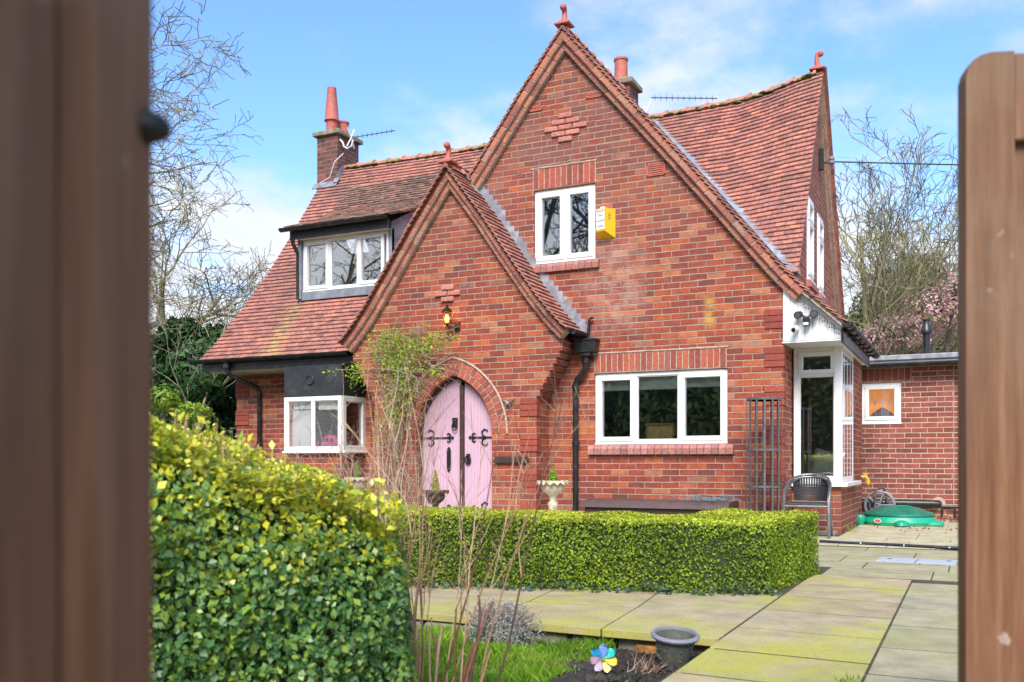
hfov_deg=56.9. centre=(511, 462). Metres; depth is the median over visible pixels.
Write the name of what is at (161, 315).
bare tree
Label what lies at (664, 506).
storage bench
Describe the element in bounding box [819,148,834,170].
cable bracket
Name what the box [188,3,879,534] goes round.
brick cottage
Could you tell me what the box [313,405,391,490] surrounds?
bare shrub
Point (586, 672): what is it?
soil bed
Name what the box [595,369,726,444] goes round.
window
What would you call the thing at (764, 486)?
plant support
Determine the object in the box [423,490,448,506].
garden urn
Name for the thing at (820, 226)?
window
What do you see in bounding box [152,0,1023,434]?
sky
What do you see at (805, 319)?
security light
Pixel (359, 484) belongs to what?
garden urn
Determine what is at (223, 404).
evergreen tree
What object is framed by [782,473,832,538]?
garden chair
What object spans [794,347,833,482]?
window
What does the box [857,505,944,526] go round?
sandpit
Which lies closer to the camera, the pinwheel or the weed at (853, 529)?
the pinwheel
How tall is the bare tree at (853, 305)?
6.533 m
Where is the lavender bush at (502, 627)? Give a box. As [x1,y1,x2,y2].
[461,596,544,645]
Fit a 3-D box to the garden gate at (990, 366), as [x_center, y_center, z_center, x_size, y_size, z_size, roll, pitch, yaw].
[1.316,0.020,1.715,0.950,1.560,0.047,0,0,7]
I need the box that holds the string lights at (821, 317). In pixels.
[798,297,843,338]
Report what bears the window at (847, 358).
in the brick cottage
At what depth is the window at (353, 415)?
13.38 m
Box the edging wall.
[409,619,710,654]
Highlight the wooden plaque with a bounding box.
[494,456,527,462]
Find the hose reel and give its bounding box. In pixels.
[864,487,895,511]
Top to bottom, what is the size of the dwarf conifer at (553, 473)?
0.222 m
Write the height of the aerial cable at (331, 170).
0.610 m
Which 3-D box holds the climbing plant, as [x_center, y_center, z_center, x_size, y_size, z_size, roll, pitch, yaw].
[-1.503,-0.571,12.293,2.213,2.811,0.788,0,0,26]
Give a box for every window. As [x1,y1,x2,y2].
[282,395,342,452]
[303,230,387,291]
[343,396,367,452]
[535,184,594,264]
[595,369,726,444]
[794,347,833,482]
[807,196,815,284]
[817,213,825,297]
[843,349,852,481]
[862,382,901,424]
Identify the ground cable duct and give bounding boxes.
[819,540,957,549]
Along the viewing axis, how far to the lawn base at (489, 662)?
4.40 m
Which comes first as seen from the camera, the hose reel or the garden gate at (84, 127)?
the garden gate at (84, 127)
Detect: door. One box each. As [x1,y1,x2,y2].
[423,379,461,506]
[464,383,491,513]
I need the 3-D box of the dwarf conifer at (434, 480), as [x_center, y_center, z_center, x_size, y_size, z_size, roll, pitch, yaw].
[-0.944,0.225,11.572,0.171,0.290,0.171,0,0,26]
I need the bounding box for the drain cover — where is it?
[875,557,957,564]
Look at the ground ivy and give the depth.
6.02 m
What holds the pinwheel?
on the soil bed at (586, 672)
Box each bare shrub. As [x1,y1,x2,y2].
[268,425,344,470]
[309,329,610,681]
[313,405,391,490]
[369,387,457,506]
[809,314,953,369]
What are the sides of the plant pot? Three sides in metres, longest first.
0.226 x 0.226 x 0.149 m
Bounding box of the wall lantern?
[442,305,459,329]
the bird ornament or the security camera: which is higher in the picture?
the security camera
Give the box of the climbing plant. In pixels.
[322,310,473,503]
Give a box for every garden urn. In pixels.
[344,477,369,489]
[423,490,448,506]
[536,480,568,510]
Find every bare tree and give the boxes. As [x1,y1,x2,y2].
[152,0,274,464]
[152,1,227,333]
[152,167,271,329]
[152,213,270,430]
[831,103,957,355]
[840,187,957,349]
[843,241,957,352]
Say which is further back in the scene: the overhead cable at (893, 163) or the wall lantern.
the overhead cable at (893, 163)
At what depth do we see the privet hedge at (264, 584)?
2.80 m
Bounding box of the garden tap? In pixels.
[861,473,869,484]
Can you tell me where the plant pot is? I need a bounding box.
[651,626,699,666]
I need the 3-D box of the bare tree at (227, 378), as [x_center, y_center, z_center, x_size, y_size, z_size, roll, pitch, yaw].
[-7.044,-1.954,18.514,4.525,5.860,6.134,0,0,26]
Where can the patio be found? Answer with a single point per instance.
(936, 536)
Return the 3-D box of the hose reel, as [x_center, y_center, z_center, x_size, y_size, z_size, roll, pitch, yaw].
[5.185,0.577,13.312,0.412,0.468,0.304,0,0,26]
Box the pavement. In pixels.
[812,546,957,681]
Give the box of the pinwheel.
[589,644,616,673]
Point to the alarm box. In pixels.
(605, 222)
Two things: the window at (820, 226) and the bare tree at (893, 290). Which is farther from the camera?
the bare tree at (893, 290)
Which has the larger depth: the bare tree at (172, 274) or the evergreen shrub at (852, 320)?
the evergreen shrub at (852, 320)
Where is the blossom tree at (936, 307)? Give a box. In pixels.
[859,269,957,355]
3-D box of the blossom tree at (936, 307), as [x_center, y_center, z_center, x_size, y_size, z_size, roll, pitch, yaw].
[7.758,-1.366,18.275,2.359,4.701,1.714,0,0,26]
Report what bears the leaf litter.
on the patio
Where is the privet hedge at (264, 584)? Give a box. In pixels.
[152,408,417,681]
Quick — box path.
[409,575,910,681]
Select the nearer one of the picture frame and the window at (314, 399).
the picture frame
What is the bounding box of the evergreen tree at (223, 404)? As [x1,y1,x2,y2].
[152,315,236,458]
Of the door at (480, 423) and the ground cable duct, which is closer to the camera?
the ground cable duct
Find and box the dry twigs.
[624,648,669,675]
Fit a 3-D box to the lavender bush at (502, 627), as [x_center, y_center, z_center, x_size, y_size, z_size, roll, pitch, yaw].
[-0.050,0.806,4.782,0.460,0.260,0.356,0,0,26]
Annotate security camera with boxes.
[791,325,798,332]
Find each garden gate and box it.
[0,0,171,681]
[958,51,1023,681]
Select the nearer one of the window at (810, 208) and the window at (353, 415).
the window at (810, 208)
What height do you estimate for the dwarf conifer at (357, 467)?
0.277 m
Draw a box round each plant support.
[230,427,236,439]
[746,397,781,512]
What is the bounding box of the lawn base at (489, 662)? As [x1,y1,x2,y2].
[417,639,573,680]
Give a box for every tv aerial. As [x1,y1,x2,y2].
[339,127,394,148]
[634,95,716,112]
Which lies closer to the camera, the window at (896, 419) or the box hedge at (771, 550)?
the box hedge at (771, 550)
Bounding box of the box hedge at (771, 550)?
[293,504,819,593]
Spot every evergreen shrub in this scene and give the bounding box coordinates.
[152,380,215,472]
[845,316,957,354]
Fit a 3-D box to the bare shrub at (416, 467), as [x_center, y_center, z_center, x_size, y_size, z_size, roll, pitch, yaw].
[-0.995,-0.014,10.466,1.015,1.690,1.034,0,0,26]
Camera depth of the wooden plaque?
11.82 m
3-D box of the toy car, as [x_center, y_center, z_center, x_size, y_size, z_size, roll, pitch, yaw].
[-2.562,-0.299,13.314,0.310,0.193,0.166,0,0,26]
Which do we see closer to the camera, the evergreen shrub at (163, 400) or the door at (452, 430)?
the door at (452, 430)
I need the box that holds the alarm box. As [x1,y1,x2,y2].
[596,206,614,239]
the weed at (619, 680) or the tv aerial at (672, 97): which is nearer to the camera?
the weed at (619, 680)
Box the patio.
[812,519,957,549]
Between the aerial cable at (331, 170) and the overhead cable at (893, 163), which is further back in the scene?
the aerial cable at (331, 170)
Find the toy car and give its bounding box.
[321,435,337,445]
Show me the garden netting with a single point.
(702, 498)
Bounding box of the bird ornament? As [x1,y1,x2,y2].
[502,399,515,409]
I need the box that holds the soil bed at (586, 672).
[529,648,699,681]
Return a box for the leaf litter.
[877,517,957,530]
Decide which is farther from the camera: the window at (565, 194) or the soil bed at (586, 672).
the window at (565, 194)
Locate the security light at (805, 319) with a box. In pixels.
[794,310,817,325]
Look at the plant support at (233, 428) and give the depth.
15.56 m
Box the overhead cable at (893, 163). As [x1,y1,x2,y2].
[835,161,957,165]
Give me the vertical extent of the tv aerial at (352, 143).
0.359 m
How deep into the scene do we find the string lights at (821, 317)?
10.52 m
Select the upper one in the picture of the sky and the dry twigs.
the sky
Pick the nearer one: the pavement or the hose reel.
the pavement
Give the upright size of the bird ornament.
0.138 m
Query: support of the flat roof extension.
on the patio
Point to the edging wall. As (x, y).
(640, 646)
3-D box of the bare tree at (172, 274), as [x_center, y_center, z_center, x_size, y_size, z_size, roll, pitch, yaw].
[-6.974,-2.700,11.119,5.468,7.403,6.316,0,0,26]
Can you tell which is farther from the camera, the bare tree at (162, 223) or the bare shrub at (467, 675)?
the bare tree at (162, 223)
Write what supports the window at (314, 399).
in the brick cottage
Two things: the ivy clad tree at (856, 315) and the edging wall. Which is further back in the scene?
the ivy clad tree at (856, 315)
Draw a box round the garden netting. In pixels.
[658,494,739,500]
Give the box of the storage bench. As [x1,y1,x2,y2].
[579,498,738,516]
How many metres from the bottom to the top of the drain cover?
0.016 m
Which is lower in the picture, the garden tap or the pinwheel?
the pinwheel
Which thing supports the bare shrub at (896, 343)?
on the ground
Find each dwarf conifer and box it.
[353,460,361,477]
[429,470,441,490]
[548,466,558,480]
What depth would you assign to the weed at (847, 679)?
3.52 m
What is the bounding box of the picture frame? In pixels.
[645,423,674,438]
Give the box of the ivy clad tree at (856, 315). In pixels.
[845,252,957,332]
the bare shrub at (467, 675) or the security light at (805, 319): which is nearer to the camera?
the bare shrub at (467, 675)
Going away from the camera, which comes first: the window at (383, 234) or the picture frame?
the picture frame
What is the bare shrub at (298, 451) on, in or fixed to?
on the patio
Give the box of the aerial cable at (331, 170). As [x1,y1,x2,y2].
[316,153,343,189]
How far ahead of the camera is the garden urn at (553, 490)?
10.80 m
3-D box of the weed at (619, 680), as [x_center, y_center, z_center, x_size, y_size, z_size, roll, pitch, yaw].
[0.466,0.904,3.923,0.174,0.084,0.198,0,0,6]
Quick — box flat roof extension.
[862,319,957,519]
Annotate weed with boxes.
[604,670,644,681]
[834,673,864,681]
[844,525,871,531]
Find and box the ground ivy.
[368,577,780,595]
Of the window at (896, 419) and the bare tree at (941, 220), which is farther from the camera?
the bare tree at (941, 220)

